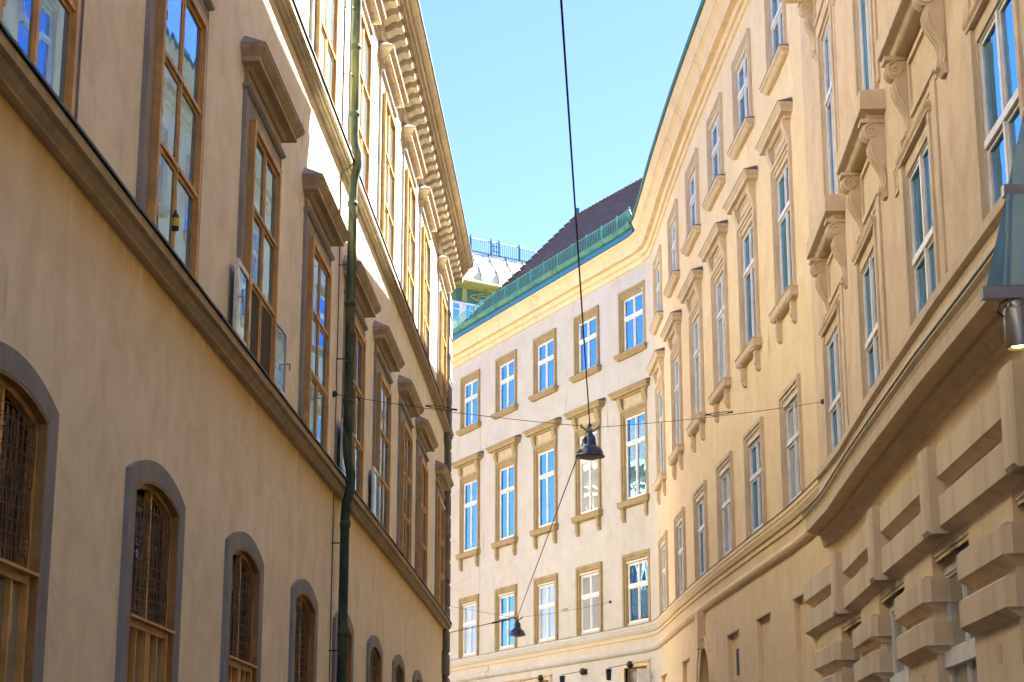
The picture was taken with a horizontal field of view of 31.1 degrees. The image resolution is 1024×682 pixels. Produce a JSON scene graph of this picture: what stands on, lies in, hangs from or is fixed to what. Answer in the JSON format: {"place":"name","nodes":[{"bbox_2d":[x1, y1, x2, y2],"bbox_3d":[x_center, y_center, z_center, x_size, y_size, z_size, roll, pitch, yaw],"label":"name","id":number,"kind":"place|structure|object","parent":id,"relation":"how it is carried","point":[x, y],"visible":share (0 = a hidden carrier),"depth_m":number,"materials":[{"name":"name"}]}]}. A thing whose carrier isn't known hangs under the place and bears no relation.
{"place":"outdoors","nodes":[
{"label":"outdoors","id":0,"kind":"place"},
{"bbox_2d":[0,0,473,681],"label":"palace building","id":1,"kind":"structure","parent":0,"point":[206,474],"depth_m":22.19,"materials":[{"name":"beige paint"}]},
{"bbox_2d":[0,341,58,681],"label":"arched window","id":2,"kind":"structure","parent":1,"relation":"in","point":[29,415],"depth_m":14.45,"materials":[{"name":"brown wood"}]},
{"bbox_2d":[0,0,84,120],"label":"window","id":3,"kind":"structure","parent":1,"relation":"in","point":[50,32],"depth_m":15.09,"materials":[{"name":"glass"}]},
{"bbox_2d":[114,460,185,681],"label":"arched window","id":4,"kind":"structure","parent":1,"relation":"in","point":[153,531],"depth_m":18.56,"materials":[{"name":"brown wood"}]},
{"bbox_2d":[171,210,178,231],"bbox_3d":[-3.471,-1.242,18.950,0.081,0.213,0.081,-1,-14,3],"label":"bottle","id":5,"kind":"object","parent":1,"relation":"in","point":[175,222],"visible":1,"depth_m":18.92,"materials":[{"name":"black glass"}]},
{"bbox_2d":[135,0,214,280],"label":"window","id":6,"kind":"structure","parent":1,"relation":"in","point":[176,32],"depth_m":19.42,"materials":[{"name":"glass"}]},
{"bbox_2d":[220,531,263,681],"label":"arched window","id":7,"kind":"structure","parent":1,"relation":"in","point":[243,582],"depth_m":23.26,"materials":[{"name":"brown wood"}]},
{"bbox_2d":[237,36,304,382],"bbox_3d":[-3.232,-1.563,24.540,0.330,4.210,3.220,-1,-14,3],"label":"window","id":8,"kind":"structure","parent":1,"relation":"in","point":[270,118],"depth_m":24.36,"materials":[{"name":"wood"}]},
{"bbox_2d":[288,579,317,681],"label":"arched window","id":9,"kind":"structure","parent":1,"relation":"in","point":[303,626],"depth_m":28.07,"materials":[{"name":"brown wood"}]},
{"bbox_2d":[298,167,349,452],"bbox_3d":[-2.998,-0.323,29.377,0.330,4.210,3.220,-1,-14,3],"label":"window","id":10,"kind":"structure","parent":1,"relation":"in","point":[324,227],"depth_m":29.07,"materials":[{"name":"wood"}]},
{"bbox_2d":[309,0,338,107],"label":"window","id":11,"kind":"structure","parent":1,"relation":"in","point":[324,14],"depth_m":30.62,"materials":[{"name":"wood"}]},
{"bbox_2d":[331,611,353,681],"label":"arched window","id":12,"kind":"structure","parent":1,"relation":"in","point":[350,639],"depth_m":32.81,"materials":[{"name":"grey stone"}]},
{"bbox_2d":[341,255,380,498],"bbox_3d":[-2.785,0.830,33.877,0.330,4.210,3.220,-1,-14,3],"label":"window","id":13,"kind":"structure","parent":1,"relation":"in","point":[367,305],"depth_m":34.28,"materials":[{"name":"stone"}]},
{"bbox_2d":[348,0,386,196],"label":"window","id":14,"kind":"structure","parent":1,"relation":"in","point":[373,11],"depth_m":35.87,"materials":[{"name":"wood"}]},
{"bbox_2d":[366,635,382,681],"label":"arched window","id":15,"kind":"structure","parent":1,"relation":"in","point":[374,654],"depth_m":36.99,"materials":[{"name":"grey stone"}]},
{"bbox_2d":[371,320,404,534],"bbox_3d":[-2.584,1.959,38.281,0.330,4.210,3.220,-1,-14,2],"label":"window","id":16,"kind":"structure","parent":1,"relation":"in","point":[388,358],"depth_m":38.08,"materials":[{"name":"wood"}]},
{"bbox_2d":[377,41,408,263],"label":"window","id":17,"kind":"structure","parent":1,"relation":"in","point":[392,90],"depth_m":39.52,"materials":[{"name":"wood"}]},
{"bbox_2d":[392,654,404,681],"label":"arched window","id":18,"kind":"structure","parent":1,"relation":"in","point":[398,668],"depth_m":41.39,"materials":[{"name":"grey stone"}]},
{"bbox_2d":[396,375,423,563],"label":"window","id":19,"kind":"structure","parent":1,"relation":"in","point":[408,395],"depth_m":42.54,"materials":[{"name":"wood"}]},
{"bbox_2d":[400,123,426,320],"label":"window","id":20,"kind":"structure","parent":1,"relation":"in","point":[413,164],"depth_m":44.13,"materials":[{"name":"wood"}]},
{"bbox_2d":[412,670,422,681],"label":"arched window","id":21,"kind":"structure","parent":1,"relation":"in","point":[416,677],"depth_m":45.45,"materials":[{"name":"grey stone"}]},
{"bbox_2d":[415,416,437,585],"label":"window","id":22,"kind":"structure","parent":1,"relation":"in","point":[426,441],"depth_m":46.77,"materials":[{"name":"wood"}]},
{"bbox_2d":[418,184,440,362],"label":"window","id":23,"kind":"structure","parent":1,"relation":"in","point":[429,221],"depth_m":48.31,"materials":[{"name":"stone"}]},
{"bbox_2d":[434,460,453,609],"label":"window","id":24,"kind":"structure","parent":1,"relation":"in","point":[444,482],"depth_m":52.58,"materials":[{"name":"wood"}]},
{"bbox_2d":[437,254,455,408],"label":"window","id":25,"kind":"structure","parent":1,"relation":"in","point":[446,284],"depth_m":54.22,"materials":[{"name":"stone"}]},
{"bbox_2d":[333,391,579,425],"bbox_3d":[-0.911,1.192,32.384,4.830,0.192,0.113,7,-16,-25],"label":"span wire","id":26,"kind":"object","parent":1,"relation":"attached to","point":[335,393],"visible":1,"depth_m":32.23,"materials":[{"name":"black metal"}]},
{"bbox_2d":[450,617,516,632],"bbox_3d":[-0.920,8.732,56.437,3.002,0.720,0.056,13,-19,-42],"label":"power cable","id":27,"kind":"object","parent":1,"relation":"attached to","point":[489,623],"visible":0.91,"depth_m":56.78,"materials":[{"name":"black metal"}]},
{"bbox_2d":[451,234,536,328],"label":"domed roof building","id":28,"kind":"structure","parent":0,"point":[486,276],"depth_m":117.90,"materials":[{"name":"metal"}]},
{"bbox_2d":[453,301,460,321],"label":"window","id":29,"kind":"structure","parent":28,"relation":"in","point":[456,305],"depth_m":116.60,"materials":[{"name":"blue glass"}]},
{"bbox_2d":[464,303,476,319],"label":"window","id":30,"kind":"structure","parent":28,"relation":"in","point":[466,306],"depth_m":117.14,"materials":[{"name":"blue glass"}]},
{"bbox_2d":[419,0,700,305],"label":"sky","id":31,"kind":"structure","parent":0,"point":[499,69],"materials":[{"name":"blue"}]},
{"bbox_2d":[448,0,1023,681],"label":"apartment building","id":32,"kind":"structure","parent":0,"point":[808,208],"depth_m":42.04,"materials":[{"name":"beige paint"}]},
{"bbox_2d":[451,451,483,571],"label":"window","id":33,"kind":"structure","parent":32,"relation":"in","point":[468,468],"depth_m":80.41,"materials":[{"name":"paint"}]},
{"bbox_2d":[458,594,478,657],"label":"window","id":34,"kind":"structure","parent":32,"relation":"in","point":[468,639],"depth_m":79.24,"materials":[{"name":"white paint"}]},
{"bbox_2d":[455,369,481,435],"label":"window","id":35,"kind":"structure","parent":32,"relation":"in","point":[470,383],"depth_m":81.62,"materials":[{"name":"stone"}]},
{"bbox_2d":[485,434,521,560],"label":"window","id":36,"kind":"structure","parent":32,"relation":"in","point":[504,453],"depth_m":76.96,"materials":[{"name":"paint"}]},
{"bbox_2d":[490,349,518,419],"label":"window","id":37,"kind":"structure","parent":32,"relation":"in","point":[506,365],"depth_m":78.15,"materials":[{"name":"stone"}]},
{"bbox_2d":[494,584,516,650],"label":"window","id":38,"kind":"structure","parent":32,"relation":"in","point":[505,597],"depth_m":75.85,"materials":[{"name":"white paint"}]},
{"bbox_2d":[520,675,542,681],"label":"wall lamp","id":39,"kind":"object","parent":32,"relation":"attached to","point":[540,677],"visible":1,"depth_m":71.63,"materials":[{"name":"black metal"}]},
{"bbox_2d":[522,417,561,548],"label":"window","id":40,"kind":"structure","parent":32,"relation":"in","point":[544,437],"depth_m":73.56,"materials":[{"name":"glass"}]},
{"bbox_2d":[528,328,558,401],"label":"window","id":41,"kind":"structure","parent":32,"relation":"in","point":[545,345],"depth_m":74.73,"materials":[{"name":"stone"}]},
{"bbox_2d":[533,573,557,643],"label":"window","id":42,"kind":"structure","parent":32,"relation":"in","point":[545,588],"depth_m":72.38,"materials":[{"name":"white paint"}]},
{"bbox_2d":[526,600,611,616],"bbox_3d":[1.934,9.078,62.409,0.135,1.605,10.300,-5,-15,18],"label":"span wire","id":43,"kind":"object","parent":32,"relation":"attached to","point":[610,601],"visible":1,"depth_m":62.30,"materials":[{"name":"black metal"}]},
{"bbox_2d":[559,668,586,681],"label":"wall lamp","id":44,"kind":"object","parent":32,"relation":"attached to","point":[582,671],"visible":1,"depth_m":68.34,"materials":[{"name":"black metal"}]},
{"bbox_2d":[563,397,605,536],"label":"window","id":45,"kind":"structure","parent":32,"relation":"in","point":[588,492],"depth_m":70.14,"materials":[{"name":"paint"}]},
{"bbox_2d":[569,305,601,382],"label":"window","id":46,"kind":"structure","parent":32,"relation":"in","point":[591,316],"depth_m":71.35,"materials":[{"name":"glass"}]},
{"bbox_2d":[575,561,602,635],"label":"window","id":47,"kind":"structure","parent":32,"relation":"in","point":[588,578],"depth_m":68.98,"materials":[{"name":"white paint"}]},
{"bbox_2d":[605,661,632,680],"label":"wall lamp","id":48,"kind":"object","parent":32,"relation":"attached to","point":[629,664],"visible":1,"depth_m":64.70,"materials":[{"name":"black metal"}]},
{"bbox_2d":[607,377,649,522],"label":"window","id":49,"kind":"structure","parent":32,"relation":"in","point":[631,400],"depth_m":66.88,"materials":[{"name":"paint"}]},
{"bbox_2d":[613,280,646,361],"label":"window","id":50,"kind":"structure","parent":32,"relation":"in","point":[631,306],"depth_m":68.08,"materials":[{"name":"stone"}]},
{"bbox_2d":[622,548,650,626],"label":"window","id":51,"kind":"structure","parent":32,"relation":"in","point":[636,594],"depth_m":65.68,"materials":[{"name":"white paint"}]},
{"bbox_2d":[637,657,652,681],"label":"projecting sign","id":52,"kind":"object","parent":32,"relation":"attached to","point":[643,675],"visible":1,"depth_m":63.60,"materials":[{"name":"beige paint"}]},
{"bbox_2d":[649,244,662,334],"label":"window","id":53,"kind":"structure","parent":32,"relation":"in","point":[657,262],"depth_m":64.17,"materials":[{"name":"stone"}]},
{"bbox_2d":[646,347,666,504],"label":"window","id":54,"kind":"structure","parent":32,"relation":"in","point":[655,368],"depth_m":62.95,"materials":[{"name":"stone"}]},
{"bbox_2d":[658,530,668,614],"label":"window","id":55,"kind":"structure","parent":32,"relation":"in","point":[663,540],"depth_m":62.12,"materials":[{"name":"white paint"}]},
{"bbox_2d":[663,199,679,297],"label":"window","id":56,"kind":"structure","parent":32,"relation":"in","point":[672,221],"depth_m":59.37,"materials":[{"name":"stone"}]},
{"bbox_2d":[660,309,683,479],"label":"window","id":57,"kind":"structure","parent":32,"relation":"in","point":[671,333],"depth_m":58.23,"materials":[{"name":"stone"}]},
{"bbox_2d":[673,506,686,598],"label":"window","id":58,"kind":"structure","parent":32,"relation":"in","point":[679,519],"depth_m":57.37,"materials":[{"name":"white paint"}]},
{"bbox_2d":[681,148,700,256],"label":"window","id":59,"kind":"structure","parent":32,"relation":"in","point":[693,226],"depth_m":54.86,"materials":[{"name":"stone"}]},
{"bbox_2d":[677,266,705,452],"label":"window","id":60,"kind":"structure","parent":32,"relation":"in","point":[690,295],"depth_m":53.71,"materials":[{"name":"stone"}]},
{"bbox_2d":[693,480,708,580],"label":"window","id":61,"kind":"structure","parent":32,"relation":"in","point":[700,509],"depth_m":52.83,"materials":[{"name":"white paint"}]},
{"bbox_2d":[694,611,713,681],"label":"doorway","id":62,"kind":"structure","parent":32,"relation":"in","point":[704,669],"depth_m":51.46,"materials":[{"name":"paint"}]},
{"bbox_2d":[702,92,724,211],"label":"window","id":63,"kind":"structure","parent":32,"relation":"in","point":[714,123],"depth_m":50.68,"materials":[{"name":"stone"}]},
{"bbox_2d":[604,399,823,426],"bbox_3d":[3.834,1.356,34.652,4.946,0.985,0.112,6,-16,-23],"label":"span wire","id":64,"kind":"object","parent":32,"relation":"attached to","point":[822,401],"visible":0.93,"depth_m":34.65,"materials":[{"name":"black metal"}]},
{"bbox_2d":[575,424,604,460],"bbox_3d":[1.418,1.828,33.402,0.536,0.680,0.536,5,-15,-19],"label":"hanging street lamp","id":65,"kind":"object","parent":64,"relation":"hanging from","point":[589,449],"visible":1,"depth_m":33.26,"materials":[{"name":"metal"}]},
{"bbox_2d":[517,427,588,617],"bbox_3d":[0.782,5.103,45.497,0.022,0.919,25.091,1,-14,-3],"label":"power cable","id":66,"kind":"object","parent":65,"relation":"attached to","point":[553,520],"visible":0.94,"depth_m":41.95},
{"bbox_2d":[509,615,525,636],"bbox_3d":[0.167,8.921,57.454,0.536,0.680,0.536,12,-18,-39],"label":"hanging street lamp","id":67,"kind":"object","parent":66,"relation":"hanging from","point":[516,631],"visible":1,"depth_m":57.30,"materials":[{"name":"metal"}]},
{"bbox_2d":[560,0,589,426],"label":"power cable","id":68,"kind":"object","parent":65,"relation":"attached to","point":[565,62],"visible":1,"depth_m":20.08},
{"bbox_2d":[698,219,730,422],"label":"window","id":69,"kind":"structure","parent":32,"relation":"in","point":[713,252],"depth_m":49.55,"materials":[{"name":"stone"}]},
{"bbox_2d":[715,451,735,560],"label":"window","id":70,"kind":"structure","parent":32,"relation":"in","point":[724,469],"depth_m":48.58,"materials":[{"name":"white paint"}]},
{"bbox_2d":[727,28,753,159],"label":"window","id":71,"kind":"structure","parent":32,"relation":"in","point":[741,75],"depth_m":46.60,"materials":[{"name":"stone"}]},
{"bbox_2d":[723,165,761,387],"bbox_3d":[5.738,-1.497,45.243,0.470,4.980,3.020,1,-14,-3],"label":"window","id":72,"kind":"structure","parent":32,"relation":"in","point":[741,202],"depth_m":45.47,"materials":[{"name":"stone"}]},
{"bbox_2d":[743,417,766,538],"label":"window","id":73,"kind":"structure","parent":32,"relation":"in","point":[753,438],"depth_m":44.48,"materials":[{"name":"white paint"}]},
{"bbox_2d":[759,0,788,95],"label":"window","id":74,"kind":"structure","parent":32,"relation":"in","point":[776,46],"depth_m":42.46,"materials":[{"name":"stone"}]},
{"bbox_2d":[755,97,797,343],"bbox_3d":[5.975,-2.587,40.989,0.470,4.980,3.020,1,-14,-2],"label":"window","id":75,"kind":"structure","parent":32,"relation":"in","point":[774,143],"depth_m":41.23,"materials":[{"name":"stone"}]},
{"bbox_2d":[778,373,804,509],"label":"window","id":76,"kind":"structure","parent":32,"relation":"in","point":[790,418],"depth_m":40.26,"materials":[{"name":"white paint"}]},
{"bbox_2d":[782,0,847,319],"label":"window","id":77,"kind":"structure","parent":32,"relation":"in","point":[827,237],"depth_m":34.92,"materials":[{"name":"beige stone"}]},
{"bbox_2d":[818,285,848,458],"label":"window","id":78,"kind":"structure","parent":32,"relation":"in","point":[831,332],"depth_m":34.48,"materials":[{"name":"white paint"}]},
{"bbox_2d":[850,620,862,673],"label":"window","id":79,"kind":"structure","parent":32,"relation":"in","point":[858,656],"depth_m":33.59,"materials":[{"name":"white paint"}]},
{"bbox_2d":[835,0,887,243],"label":"window","id":80,"kind":"structure","parent":32,"relation":"in","point":[861,167],"depth_m":29.53,"materials":[{"name":"beige stone"}]},
{"bbox_2d":[851,196,888,402],"bbox_3d":[5.796,-0.581,29.601,0.270,2.880,2.880,-1,-14,3],"label":"window","id":81,"kind":"structure","parent":32,"relation":"in","point":[867,258],"depth_m":29.67,"materials":[{"name":"white paint"}]},
{"bbox_2d":[889,587,908,681],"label":"window","id":82,"kind":"structure","parent":32,"relation":"in","point":[900,671],"depth_m":28.92,"materials":[{"name":"white paint"}]},
{"bbox_2d":[876,0,947,140],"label":"window","id":83,"kind":"structure","parent":32,"relation":"in","point":[911,42],"depth_m":24.97,"materials":[{"name":"beige stone"}]},
{"bbox_2d":[894,73,947,330],"bbox_3d":[5.578,-1.771,24.955,0.270,2.880,2.880,-1,-14,2],"label":"window","id":84,"kind":"structure","parent":32,"relation":"in","point":[918,160],"depth_m":25.00,"materials":[{"name":"white paint"}]},
{"bbox_2d":[944,539,977,681],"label":"window","id":85,"kind":"structure","parent":32,"relation":"in","point":[960,658],"depth_m":23.92,"materials":[{"name":"white paint"}]},
{"bbox_2d":[961,0,1023,228],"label":"window","id":86,"kind":"structure","parent":32,"relation":"in","point":[993,30],"depth_m":20.93,"materials":[{"name":"white paint"}]},
{"bbox_2d":[980,113,1023,350],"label":"glass canopy","id":87,"kind":"object","parent":32,"relation":"attached to","point":[1005,281],"visible":1,"depth_m":12.71,"materials":[{"name":"teal metal"}]}
]}

